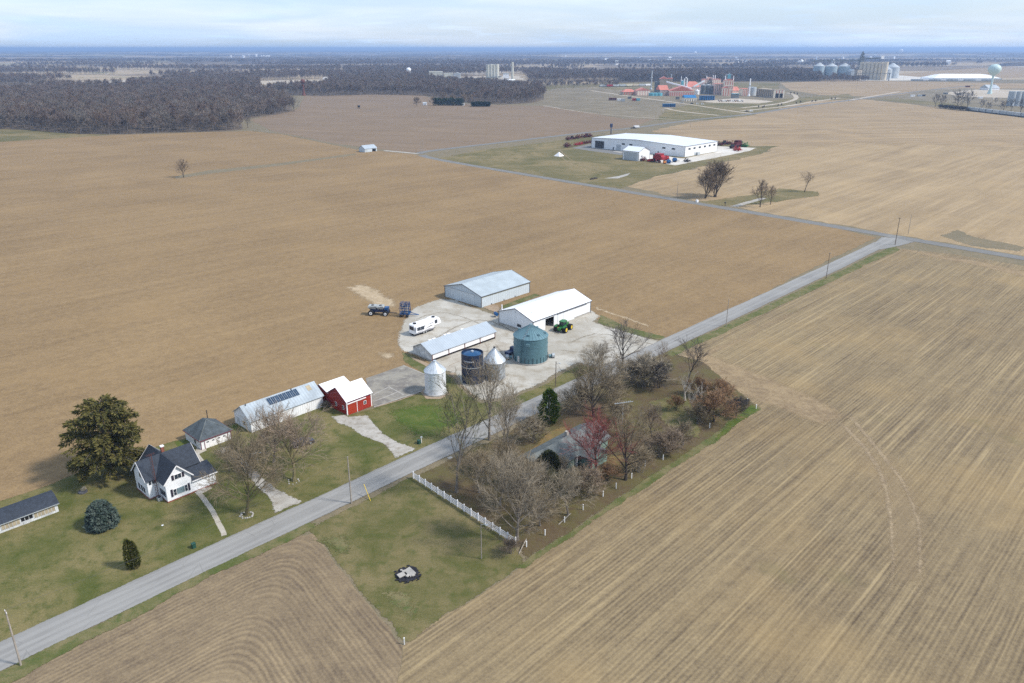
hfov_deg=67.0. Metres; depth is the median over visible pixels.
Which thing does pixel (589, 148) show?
dealer yard
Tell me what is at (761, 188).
bare tree
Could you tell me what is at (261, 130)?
weedy line
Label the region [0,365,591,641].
house lawn
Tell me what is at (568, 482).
bare tree
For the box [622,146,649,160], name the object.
storage shed
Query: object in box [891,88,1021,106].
works yard
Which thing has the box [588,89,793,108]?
works ground
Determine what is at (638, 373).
bare shrub
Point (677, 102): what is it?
works lane
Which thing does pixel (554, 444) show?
ranch house
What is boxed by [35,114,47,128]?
bare tree
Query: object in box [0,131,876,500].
field
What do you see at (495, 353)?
grain bin
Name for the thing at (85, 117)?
bare tree
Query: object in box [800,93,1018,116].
rail bed
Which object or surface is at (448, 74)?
cement building
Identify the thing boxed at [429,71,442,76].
cement building
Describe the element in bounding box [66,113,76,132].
bare tree
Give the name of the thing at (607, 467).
bare shrub
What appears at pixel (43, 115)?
bare tree
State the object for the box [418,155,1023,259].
county road
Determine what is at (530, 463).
bare tree
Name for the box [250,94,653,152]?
brown field
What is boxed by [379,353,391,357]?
straw patch
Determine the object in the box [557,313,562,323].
sliding door
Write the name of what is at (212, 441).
garage door
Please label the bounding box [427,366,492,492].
bare tree
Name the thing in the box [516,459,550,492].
bare shrub
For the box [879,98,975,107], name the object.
grass verge
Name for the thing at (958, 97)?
bare tree
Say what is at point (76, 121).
bare tree
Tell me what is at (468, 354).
silo
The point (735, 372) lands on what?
headland
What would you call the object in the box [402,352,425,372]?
fresh grass
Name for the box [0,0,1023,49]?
sky
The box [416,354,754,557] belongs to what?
tree lot
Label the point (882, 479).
wheel track
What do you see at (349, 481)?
utility pole
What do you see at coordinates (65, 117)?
bare tree
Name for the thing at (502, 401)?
bare tree
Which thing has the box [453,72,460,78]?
cement building
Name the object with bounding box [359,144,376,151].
field barn
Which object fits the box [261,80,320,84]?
quarry ground
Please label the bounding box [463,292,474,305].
sliding door
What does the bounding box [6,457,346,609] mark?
power line
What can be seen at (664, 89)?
works wing
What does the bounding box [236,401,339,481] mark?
bare tree
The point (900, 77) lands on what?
elevator yard
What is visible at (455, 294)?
sliding door
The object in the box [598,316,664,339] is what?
fresh grass
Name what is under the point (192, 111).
bare tree
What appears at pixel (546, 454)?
cedar tree
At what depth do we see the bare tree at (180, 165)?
509.65 m
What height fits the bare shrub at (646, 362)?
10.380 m
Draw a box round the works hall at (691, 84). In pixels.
[683,81,700,90]
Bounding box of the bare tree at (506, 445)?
[489,431,517,471]
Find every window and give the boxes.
[173,472,181,479]
[173,484,187,495]
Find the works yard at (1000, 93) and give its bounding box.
[948,89,1023,97]
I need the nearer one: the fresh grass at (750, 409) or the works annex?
the fresh grass at (750, 409)
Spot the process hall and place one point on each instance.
(679, 91)
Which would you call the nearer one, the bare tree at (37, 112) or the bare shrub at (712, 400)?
the bare shrub at (712, 400)
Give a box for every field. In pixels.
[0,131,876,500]
[12,534,401,682]
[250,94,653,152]
[397,249,1023,682]
[545,82,779,89]
[627,142,1023,255]
[652,99,1023,150]
[781,80,1023,96]
[899,66,1023,77]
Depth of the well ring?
148.72 m
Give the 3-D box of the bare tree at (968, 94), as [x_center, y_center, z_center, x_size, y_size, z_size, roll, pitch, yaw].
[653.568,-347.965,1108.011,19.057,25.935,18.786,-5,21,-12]
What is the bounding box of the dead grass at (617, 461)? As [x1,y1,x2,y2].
[605,454,632,469]
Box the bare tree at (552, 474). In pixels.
[537,466,579,507]
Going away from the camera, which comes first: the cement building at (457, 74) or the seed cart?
the seed cart
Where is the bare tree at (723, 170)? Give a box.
[704,155,733,196]
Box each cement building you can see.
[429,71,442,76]
[444,73,452,76]
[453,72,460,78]
[503,73,508,78]
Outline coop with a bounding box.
[0,490,58,532]
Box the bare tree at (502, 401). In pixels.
[491,379,518,441]
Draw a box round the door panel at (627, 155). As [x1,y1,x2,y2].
[624,152,637,160]
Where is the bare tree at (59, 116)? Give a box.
[55,112,65,131]
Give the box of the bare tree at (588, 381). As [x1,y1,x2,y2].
[552,348,639,424]
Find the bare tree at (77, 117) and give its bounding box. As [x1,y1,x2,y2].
[71,115,85,132]
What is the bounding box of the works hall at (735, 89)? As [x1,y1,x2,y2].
[733,87,738,92]
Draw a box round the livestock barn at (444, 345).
[411,321,496,360]
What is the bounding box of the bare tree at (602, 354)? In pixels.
[577,339,623,372]
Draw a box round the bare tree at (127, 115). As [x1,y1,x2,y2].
[123,110,135,133]
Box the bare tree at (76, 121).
[72,113,82,128]
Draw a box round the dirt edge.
[377,393,416,406]
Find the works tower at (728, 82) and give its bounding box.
[723,72,733,94]
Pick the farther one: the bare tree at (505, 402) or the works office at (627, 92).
the works office at (627, 92)
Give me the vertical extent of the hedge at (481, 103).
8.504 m
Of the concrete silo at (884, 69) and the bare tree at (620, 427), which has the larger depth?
the concrete silo at (884, 69)
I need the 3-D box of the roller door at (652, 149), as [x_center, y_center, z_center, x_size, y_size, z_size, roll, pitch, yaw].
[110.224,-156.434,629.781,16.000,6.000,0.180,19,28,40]
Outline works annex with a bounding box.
[721,86,729,95]
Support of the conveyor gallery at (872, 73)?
on the field at (863, 87)
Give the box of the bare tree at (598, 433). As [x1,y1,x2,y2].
[559,402,640,472]
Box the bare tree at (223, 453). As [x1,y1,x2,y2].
[219,441,230,469]
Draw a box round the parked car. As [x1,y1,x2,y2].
[291,437,314,447]
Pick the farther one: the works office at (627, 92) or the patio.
the works office at (627, 92)
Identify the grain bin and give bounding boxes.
[424,360,447,396]
[483,346,506,381]
[512,323,548,365]
[813,62,824,78]
[824,63,837,75]
[837,63,850,77]
[886,67,892,78]
[888,63,899,77]
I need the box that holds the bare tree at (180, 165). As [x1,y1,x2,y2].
[173,159,189,176]
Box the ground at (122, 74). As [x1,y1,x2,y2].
[0,50,1023,85]
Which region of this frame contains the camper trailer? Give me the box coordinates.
[409,315,440,334]
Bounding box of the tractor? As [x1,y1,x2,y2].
[553,319,572,332]
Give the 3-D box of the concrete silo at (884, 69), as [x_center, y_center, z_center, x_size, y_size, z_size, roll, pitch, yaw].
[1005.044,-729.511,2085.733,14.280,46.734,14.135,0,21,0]
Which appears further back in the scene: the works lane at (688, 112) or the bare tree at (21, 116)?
the works lane at (688, 112)
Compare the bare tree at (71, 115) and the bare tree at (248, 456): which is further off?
the bare tree at (71, 115)
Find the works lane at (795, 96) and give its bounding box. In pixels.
[741,93,798,107]
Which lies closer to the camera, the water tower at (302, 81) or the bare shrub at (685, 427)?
the bare shrub at (685, 427)
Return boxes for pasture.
[0,129,108,141]
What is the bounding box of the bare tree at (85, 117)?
[77,115,90,132]
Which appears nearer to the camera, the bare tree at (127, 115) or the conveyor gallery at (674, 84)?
the bare tree at (127, 115)
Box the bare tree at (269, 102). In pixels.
[265,98,272,112]
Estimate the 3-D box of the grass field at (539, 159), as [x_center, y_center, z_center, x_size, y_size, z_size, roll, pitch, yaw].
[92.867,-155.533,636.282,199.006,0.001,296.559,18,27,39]
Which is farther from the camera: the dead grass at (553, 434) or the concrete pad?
the concrete pad
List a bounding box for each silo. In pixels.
[461,348,484,385]
[486,65,489,78]
[489,64,492,79]
[493,65,495,78]
[495,64,498,78]
[862,62,867,75]
[866,62,871,79]
[869,62,874,79]
[873,62,878,79]
[877,62,882,79]
[881,62,888,79]
[1006,91,1016,105]
[1014,91,1022,105]
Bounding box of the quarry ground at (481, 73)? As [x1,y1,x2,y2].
[462,71,510,74]
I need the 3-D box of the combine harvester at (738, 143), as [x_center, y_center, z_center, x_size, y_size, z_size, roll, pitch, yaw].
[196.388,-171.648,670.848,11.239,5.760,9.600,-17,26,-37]
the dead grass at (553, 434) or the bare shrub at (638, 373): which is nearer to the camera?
the dead grass at (553, 434)
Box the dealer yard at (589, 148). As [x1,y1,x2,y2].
[574,144,622,154]
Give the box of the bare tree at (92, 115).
[86,114,97,131]
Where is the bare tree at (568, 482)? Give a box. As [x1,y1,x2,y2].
[543,462,595,514]
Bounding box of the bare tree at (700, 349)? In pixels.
[670,334,709,384]
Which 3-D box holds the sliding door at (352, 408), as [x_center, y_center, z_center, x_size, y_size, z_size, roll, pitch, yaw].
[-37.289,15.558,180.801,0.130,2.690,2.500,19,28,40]
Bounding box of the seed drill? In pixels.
[399,301,418,317]
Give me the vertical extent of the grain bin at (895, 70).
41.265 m
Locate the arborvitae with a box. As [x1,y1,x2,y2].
[121,538,141,569]
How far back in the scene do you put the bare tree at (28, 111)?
816.78 m
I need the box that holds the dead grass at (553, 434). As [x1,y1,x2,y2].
[531,426,568,448]
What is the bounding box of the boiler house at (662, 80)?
[654,76,672,91]
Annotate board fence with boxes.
[413,471,515,539]
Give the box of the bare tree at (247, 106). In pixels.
[243,104,250,115]
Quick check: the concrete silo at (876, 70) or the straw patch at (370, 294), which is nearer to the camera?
the straw patch at (370, 294)
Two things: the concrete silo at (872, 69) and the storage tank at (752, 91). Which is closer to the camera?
the storage tank at (752, 91)
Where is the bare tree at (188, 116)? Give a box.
[182,112,196,130]
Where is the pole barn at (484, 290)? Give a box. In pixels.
[444,270,530,307]
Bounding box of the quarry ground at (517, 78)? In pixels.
[461,76,526,80]
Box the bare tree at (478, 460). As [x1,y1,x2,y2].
[449,442,496,492]
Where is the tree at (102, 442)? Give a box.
[58,393,145,482]
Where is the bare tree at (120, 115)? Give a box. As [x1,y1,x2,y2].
[113,111,124,132]
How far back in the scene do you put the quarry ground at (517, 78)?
2281.45 m
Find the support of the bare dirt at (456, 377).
on the gravel yard at (566, 348)
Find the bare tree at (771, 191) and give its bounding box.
[765,186,777,204]
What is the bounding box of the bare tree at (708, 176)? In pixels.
[695,166,719,198]
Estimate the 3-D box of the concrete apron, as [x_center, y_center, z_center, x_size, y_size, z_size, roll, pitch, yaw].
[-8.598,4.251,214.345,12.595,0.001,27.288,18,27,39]
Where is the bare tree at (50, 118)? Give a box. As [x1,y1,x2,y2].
[46,114,56,131]
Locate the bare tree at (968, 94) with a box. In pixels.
[964,90,976,106]
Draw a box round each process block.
[701,75,720,84]
[713,83,722,93]
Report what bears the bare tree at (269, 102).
on the soil
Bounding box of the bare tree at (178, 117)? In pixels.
[172,113,184,130]
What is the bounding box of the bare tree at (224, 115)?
[218,112,232,129]
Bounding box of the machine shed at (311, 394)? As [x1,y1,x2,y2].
[232,381,323,432]
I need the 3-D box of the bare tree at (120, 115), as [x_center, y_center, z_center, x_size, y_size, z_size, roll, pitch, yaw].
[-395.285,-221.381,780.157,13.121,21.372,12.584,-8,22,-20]
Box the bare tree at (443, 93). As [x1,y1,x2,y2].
[439,91,448,98]
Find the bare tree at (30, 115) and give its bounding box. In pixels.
[28,113,37,129]
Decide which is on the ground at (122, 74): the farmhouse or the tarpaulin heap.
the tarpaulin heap
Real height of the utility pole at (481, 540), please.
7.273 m
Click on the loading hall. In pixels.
(769, 93)
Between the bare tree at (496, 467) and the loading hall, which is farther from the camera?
the loading hall
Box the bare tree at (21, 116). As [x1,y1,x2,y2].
[16,112,28,128]
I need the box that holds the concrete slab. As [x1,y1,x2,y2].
[610,173,629,177]
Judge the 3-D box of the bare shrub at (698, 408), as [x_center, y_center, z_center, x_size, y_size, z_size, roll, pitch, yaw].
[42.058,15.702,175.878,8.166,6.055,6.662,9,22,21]
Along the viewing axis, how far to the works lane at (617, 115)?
986.59 m
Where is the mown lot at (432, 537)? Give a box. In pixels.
[309,477,523,642]
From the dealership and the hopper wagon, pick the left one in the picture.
the dealership
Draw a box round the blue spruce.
[82,498,120,533]
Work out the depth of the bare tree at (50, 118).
792.57 m
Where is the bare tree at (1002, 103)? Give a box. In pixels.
[999,100,1009,109]
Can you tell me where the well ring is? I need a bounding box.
[78,486,87,494]
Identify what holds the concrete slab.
on the grass field at (539, 159)
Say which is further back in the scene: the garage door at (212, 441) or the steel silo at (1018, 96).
the steel silo at (1018, 96)
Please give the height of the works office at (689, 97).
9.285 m
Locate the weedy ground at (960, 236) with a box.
[940,230,1023,250]
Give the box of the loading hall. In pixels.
[756,88,784,97]
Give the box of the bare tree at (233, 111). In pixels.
[231,110,240,129]
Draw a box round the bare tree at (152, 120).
[146,115,158,131]
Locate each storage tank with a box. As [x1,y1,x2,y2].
[700,84,705,93]
[706,84,710,93]
[748,87,756,95]
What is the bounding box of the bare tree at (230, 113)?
[226,109,235,129]
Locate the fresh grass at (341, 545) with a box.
[316,536,349,553]
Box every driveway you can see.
[217,446,300,512]
[331,415,413,457]
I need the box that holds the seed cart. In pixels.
[368,304,395,315]
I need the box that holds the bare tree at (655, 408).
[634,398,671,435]
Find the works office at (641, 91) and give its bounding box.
[635,87,649,94]
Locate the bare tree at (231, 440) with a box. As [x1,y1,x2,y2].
[207,423,266,470]
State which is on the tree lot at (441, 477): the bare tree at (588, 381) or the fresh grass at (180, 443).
the bare tree at (588, 381)
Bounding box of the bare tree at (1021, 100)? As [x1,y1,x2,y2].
[1017,98,1023,112]
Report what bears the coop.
on the house lawn at (62, 548)
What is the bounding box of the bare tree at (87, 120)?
[84,117,94,133]
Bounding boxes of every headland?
[682,353,839,422]
[704,316,785,356]
[903,249,1023,275]
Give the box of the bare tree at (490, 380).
[461,336,509,440]
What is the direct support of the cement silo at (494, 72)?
on the quarry ground at (517, 78)
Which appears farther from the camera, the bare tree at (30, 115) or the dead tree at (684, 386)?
the bare tree at (30, 115)
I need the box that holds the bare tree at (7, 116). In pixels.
[4,111,13,128]
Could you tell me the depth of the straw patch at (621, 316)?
247.61 m
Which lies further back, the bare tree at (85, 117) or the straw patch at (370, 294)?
the bare tree at (85, 117)
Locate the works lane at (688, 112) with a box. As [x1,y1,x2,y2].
[666,108,712,114]
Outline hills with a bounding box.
[0,50,1023,65]
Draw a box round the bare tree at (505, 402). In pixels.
[477,376,545,455]
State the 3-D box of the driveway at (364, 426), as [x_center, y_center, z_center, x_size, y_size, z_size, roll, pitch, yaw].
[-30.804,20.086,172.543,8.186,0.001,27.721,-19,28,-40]
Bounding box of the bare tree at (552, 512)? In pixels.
[514,486,564,525]
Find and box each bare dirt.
[410,356,428,365]
[449,372,470,393]
[483,304,499,311]
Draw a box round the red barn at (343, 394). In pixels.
[317,376,372,414]
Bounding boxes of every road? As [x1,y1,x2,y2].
[0,242,876,670]
[417,85,974,153]
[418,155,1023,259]
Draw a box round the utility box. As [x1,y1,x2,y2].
[190,542,195,548]
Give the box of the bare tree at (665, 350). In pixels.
[654,340,670,360]
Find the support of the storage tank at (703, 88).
on the works ground at (657, 103)
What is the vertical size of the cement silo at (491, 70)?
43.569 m
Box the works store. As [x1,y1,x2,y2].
[699,95,714,99]
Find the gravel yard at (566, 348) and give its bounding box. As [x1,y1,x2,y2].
[398,299,656,399]
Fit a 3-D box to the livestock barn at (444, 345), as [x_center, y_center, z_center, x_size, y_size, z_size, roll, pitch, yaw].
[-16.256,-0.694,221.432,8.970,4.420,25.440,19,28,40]
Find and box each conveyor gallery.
[666,81,691,89]
[693,80,704,94]
[812,60,858,74]
[854,73,888,80]
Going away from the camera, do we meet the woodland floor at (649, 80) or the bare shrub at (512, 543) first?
the bare shrub at (512, 543)
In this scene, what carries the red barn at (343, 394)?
on the house lawn at (62, 548)
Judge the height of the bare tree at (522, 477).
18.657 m
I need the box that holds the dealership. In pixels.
[591,133,717,156]
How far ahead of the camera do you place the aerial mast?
145.29 m
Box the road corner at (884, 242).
[854,237,912,252]
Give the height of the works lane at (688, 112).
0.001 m
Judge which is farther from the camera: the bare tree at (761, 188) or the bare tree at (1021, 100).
the bare tree at (1021, 100)
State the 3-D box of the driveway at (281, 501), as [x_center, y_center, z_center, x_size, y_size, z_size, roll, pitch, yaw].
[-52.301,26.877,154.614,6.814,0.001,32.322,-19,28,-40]
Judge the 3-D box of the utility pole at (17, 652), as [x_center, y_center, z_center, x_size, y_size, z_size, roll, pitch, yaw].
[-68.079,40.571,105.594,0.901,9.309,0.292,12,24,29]
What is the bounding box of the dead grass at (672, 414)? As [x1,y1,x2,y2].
[648,394,700,437]
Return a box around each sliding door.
[348,401,356,414]
[357,396,370,410]
[451,288,462,301]
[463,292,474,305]
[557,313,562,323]
[563,309,573,320]
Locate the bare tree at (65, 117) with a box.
[60,113,73,131]
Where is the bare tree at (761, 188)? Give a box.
[751,180,771,206]
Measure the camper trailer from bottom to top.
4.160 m
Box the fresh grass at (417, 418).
[386,402,464,437]
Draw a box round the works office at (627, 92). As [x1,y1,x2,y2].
[620,89,634,94]
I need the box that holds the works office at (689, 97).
[682,95,696,100]
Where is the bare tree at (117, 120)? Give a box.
[113,116,125,133]
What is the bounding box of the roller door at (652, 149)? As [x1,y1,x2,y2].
[639,145,655,153]
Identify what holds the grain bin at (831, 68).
on the ground at (122, 74)
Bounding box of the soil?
[5,80,1023,681]
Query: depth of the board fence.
142.80 m
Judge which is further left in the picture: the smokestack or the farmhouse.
the farmhouse
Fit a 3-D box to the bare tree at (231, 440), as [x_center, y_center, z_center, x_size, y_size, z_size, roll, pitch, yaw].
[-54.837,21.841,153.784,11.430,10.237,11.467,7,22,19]
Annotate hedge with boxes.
[432,97,463,105]
[470,101,490,106]
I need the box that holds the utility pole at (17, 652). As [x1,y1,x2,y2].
[4,610,21,665]
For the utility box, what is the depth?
132.09 m
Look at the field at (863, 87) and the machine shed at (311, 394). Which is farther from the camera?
the field at (863, 87)
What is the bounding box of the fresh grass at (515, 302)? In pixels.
[502,294,540,307]
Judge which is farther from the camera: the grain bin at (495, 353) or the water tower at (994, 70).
the water tower at (994, 70)
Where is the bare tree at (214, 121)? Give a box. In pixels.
[209,115,216,128]
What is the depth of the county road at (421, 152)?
869.82 m
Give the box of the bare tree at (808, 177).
[800,171,814,191]
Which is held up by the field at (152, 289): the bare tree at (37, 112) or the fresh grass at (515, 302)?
the fresh grass at (515, 302)
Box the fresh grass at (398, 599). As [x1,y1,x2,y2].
[382,591,417,615]
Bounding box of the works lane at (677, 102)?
[595,91,745,112]
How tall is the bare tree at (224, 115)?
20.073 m
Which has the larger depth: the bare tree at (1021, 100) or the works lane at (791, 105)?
the works lane at (791, 105)
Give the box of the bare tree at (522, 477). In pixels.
[474,443,577,540]
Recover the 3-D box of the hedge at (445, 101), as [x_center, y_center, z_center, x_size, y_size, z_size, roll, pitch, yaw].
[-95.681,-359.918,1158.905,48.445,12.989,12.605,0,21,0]
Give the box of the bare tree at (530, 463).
[492,446,557,511]
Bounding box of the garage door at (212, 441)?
[205,433,226,447]
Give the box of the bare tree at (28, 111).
[22,109,30,128]
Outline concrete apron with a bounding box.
[438,341,513,370]
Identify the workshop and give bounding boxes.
[498,289,591,329]
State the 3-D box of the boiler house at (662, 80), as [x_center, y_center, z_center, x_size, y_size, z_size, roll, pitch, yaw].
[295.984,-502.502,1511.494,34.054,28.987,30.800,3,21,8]
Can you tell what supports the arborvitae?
on the house lawn at (62, 548)
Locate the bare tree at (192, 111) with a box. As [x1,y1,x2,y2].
[186,110,197,130]
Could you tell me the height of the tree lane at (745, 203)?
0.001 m
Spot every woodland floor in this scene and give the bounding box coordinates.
[0,105,291,133]
[280,86,543,104]
[620,77,817,82]
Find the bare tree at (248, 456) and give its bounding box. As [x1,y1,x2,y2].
[193,416,290,515]
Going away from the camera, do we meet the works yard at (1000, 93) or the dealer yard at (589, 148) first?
the dealer yard at (589, 148)
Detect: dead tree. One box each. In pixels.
[678,370,694,401]
[684,383,708,403]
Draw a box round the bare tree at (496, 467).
[469,448,525,508]
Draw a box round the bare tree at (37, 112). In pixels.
[32,110,42,128]
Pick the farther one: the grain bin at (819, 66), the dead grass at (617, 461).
the grain bin at (819, 66)
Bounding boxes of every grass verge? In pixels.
[0,522,315,682]
[517,405,760,567]
[656,94,854,120]
[664,247,898,355]
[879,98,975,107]
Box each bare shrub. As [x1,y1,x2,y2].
[250,432,279,452]
[321,400,330,406]
[460,446,497,472]
[498,534,522,556]
[499,449,529,483]
[511,413,551,443]
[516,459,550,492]
[549,453,571,476]
[559,466,598,495]
[560,378,597,410]
[577,462,610,494]
[598,462,626,481]
[603,377,624,399]
[605,396,635,424]
[612,356,648,383]
[618,349,677,387]
[620,438,656,476]
[640,426,676,458]
[643,357,675,391]
[660,424,685,453]
[666,394,685,410]
[669,418,696,444]
[681,400,714,424]
[684,373,711,396]
[689,387,745,422]
[698,377,737,398]
[721,394,749,415]
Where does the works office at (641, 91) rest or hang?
on the works ground at (657, 103)
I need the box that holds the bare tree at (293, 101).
[288,94,299,107]
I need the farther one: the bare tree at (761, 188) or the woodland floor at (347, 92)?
the woodland floor at (347, 92)
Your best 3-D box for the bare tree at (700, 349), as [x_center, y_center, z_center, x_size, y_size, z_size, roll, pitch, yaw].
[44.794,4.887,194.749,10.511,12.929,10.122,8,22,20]
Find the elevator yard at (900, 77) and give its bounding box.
[861,75,920,80]
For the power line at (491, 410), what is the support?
attached to the utility pole at (349, 481)
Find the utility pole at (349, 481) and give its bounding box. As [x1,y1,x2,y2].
[347,456,351,503]
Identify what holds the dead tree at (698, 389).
on the tree lot at (441, 477)
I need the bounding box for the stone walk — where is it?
[197,493,226,535]
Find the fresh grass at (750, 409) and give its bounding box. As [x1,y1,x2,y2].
[714,405,757,442]
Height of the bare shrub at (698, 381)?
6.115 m
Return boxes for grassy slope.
[535,87,665,118]
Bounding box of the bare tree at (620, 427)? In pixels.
[589,401,653,480]
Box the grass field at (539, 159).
[440,133,776,187]
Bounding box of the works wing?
[656,85,668,94]
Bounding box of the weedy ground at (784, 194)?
[699,188,818,205]
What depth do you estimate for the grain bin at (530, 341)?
208.07 m
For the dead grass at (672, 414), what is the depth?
180.67 m
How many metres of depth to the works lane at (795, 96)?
1247.11 m
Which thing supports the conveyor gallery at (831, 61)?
on the elevator yard at (900, 77)
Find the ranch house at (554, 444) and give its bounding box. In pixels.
[518,422,609,481]
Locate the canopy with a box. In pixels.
[731,93,738,97]
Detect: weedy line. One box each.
[175,153,354,178]
[253,129,357,148]
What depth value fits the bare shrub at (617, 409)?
174.07 m
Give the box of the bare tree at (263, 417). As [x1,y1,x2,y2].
[244,399,305,463]
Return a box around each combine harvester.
[647,153,665,162]
[733,140,745,146]
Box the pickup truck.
[505,345,513,354]
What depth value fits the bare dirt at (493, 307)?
255.20 m
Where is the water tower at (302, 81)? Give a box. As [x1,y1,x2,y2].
[300,79,305,95]
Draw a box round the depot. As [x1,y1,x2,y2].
[980,84,999,89]
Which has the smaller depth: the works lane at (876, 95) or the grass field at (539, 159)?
the grass field at (539, 159)
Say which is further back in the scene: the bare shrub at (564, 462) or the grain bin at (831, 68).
the grain bin at (831, 68)
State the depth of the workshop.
239.30 m
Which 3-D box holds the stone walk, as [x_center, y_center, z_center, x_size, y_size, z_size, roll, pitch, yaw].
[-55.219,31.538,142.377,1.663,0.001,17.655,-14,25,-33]
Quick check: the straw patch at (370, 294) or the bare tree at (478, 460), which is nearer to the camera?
the bare tree at (478, 460)
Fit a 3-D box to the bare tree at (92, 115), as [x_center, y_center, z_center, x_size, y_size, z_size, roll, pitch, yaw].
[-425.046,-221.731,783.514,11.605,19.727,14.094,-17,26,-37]
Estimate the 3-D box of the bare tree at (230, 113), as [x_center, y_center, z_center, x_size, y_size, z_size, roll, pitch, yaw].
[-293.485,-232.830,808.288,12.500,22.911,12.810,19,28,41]
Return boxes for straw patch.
[348,285,394,306]
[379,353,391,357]
[596,307,646,325]
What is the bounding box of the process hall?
[668,86,693,95]
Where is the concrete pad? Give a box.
[366,366,424,406]
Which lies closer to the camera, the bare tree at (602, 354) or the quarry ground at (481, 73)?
the bare tree at (602, 354)
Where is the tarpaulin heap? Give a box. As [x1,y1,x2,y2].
[920,74,1001,79]
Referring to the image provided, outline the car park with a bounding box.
[701,98,773,102]
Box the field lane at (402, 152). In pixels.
[384,150,419,153]
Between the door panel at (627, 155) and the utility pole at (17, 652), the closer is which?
the utility pole at (17, 652)
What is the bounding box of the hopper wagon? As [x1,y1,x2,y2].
[1005,111,1014,115]
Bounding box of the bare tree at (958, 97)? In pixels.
[953,88,968,104]
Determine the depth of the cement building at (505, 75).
1954.88 m
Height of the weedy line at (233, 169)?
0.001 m
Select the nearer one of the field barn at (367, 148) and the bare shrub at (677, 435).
the bare shrub at (677, 435)
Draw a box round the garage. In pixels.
[182,410,232,449]
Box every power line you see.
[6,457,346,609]
[352,308,727,455]
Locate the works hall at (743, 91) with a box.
[739,88,748,95]
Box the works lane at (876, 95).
[850,91,900,99]
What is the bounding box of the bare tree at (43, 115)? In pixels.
[40,110,48,130]
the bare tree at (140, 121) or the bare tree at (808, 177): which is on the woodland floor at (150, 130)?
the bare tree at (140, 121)
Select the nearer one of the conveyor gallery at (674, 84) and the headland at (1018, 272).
the headland at (1018, 272)
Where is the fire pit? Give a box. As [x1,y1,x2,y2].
[394,565,420,583]
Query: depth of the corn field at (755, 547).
135.57 m
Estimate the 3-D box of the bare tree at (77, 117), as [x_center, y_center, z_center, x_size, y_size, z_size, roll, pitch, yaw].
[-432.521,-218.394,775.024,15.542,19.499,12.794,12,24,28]
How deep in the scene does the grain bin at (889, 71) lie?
2152.30 m
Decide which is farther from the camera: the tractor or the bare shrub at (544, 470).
the tractor
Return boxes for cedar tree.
[537,449,563,481]
[538,387,560,425]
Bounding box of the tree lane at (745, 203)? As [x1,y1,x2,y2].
[732,198,765,206]
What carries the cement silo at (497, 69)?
on the quarry ground at (517, 78)
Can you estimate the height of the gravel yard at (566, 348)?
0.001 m
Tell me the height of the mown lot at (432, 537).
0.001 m
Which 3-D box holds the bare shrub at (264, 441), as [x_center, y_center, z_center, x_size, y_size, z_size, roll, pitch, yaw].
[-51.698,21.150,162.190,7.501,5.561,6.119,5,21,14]
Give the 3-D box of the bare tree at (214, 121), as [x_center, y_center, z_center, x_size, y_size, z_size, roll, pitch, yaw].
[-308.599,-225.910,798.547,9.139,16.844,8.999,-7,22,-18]
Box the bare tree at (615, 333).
[602,318,652,363]
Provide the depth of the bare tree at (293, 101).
1045.43 m
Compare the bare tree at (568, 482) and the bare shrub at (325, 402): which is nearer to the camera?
the bare tree at (568, 482)
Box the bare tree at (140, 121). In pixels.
[136,118,143,132]
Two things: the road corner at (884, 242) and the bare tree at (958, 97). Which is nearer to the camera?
the road corner at (884, 242)
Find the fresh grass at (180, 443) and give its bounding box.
[176,439,188,445]
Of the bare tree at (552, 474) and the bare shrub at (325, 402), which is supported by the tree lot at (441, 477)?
the bare tree at (552, 474)
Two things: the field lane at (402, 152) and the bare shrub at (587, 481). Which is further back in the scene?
the field lane at (402, 152)
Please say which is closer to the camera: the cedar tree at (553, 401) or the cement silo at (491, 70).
the cedar tree at (553, 401)
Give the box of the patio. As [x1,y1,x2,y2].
[195,447,205,461]
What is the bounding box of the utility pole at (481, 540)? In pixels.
[481,524,487,558]
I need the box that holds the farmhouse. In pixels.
[130,443,216,502]
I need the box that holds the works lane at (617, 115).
[548,106,693,120]
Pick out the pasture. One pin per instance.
(6, 135)
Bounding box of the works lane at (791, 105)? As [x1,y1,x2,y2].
[741,98,837,110]
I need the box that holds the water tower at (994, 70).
[987,64,1001,93]
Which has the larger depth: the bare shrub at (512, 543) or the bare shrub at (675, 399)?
the bare shrub at (675, 399)
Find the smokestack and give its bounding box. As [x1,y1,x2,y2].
[511,62,513,78]
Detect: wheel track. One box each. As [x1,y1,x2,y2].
[839,423,894,572]
[851,418,921,571]
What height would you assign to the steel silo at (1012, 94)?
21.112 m

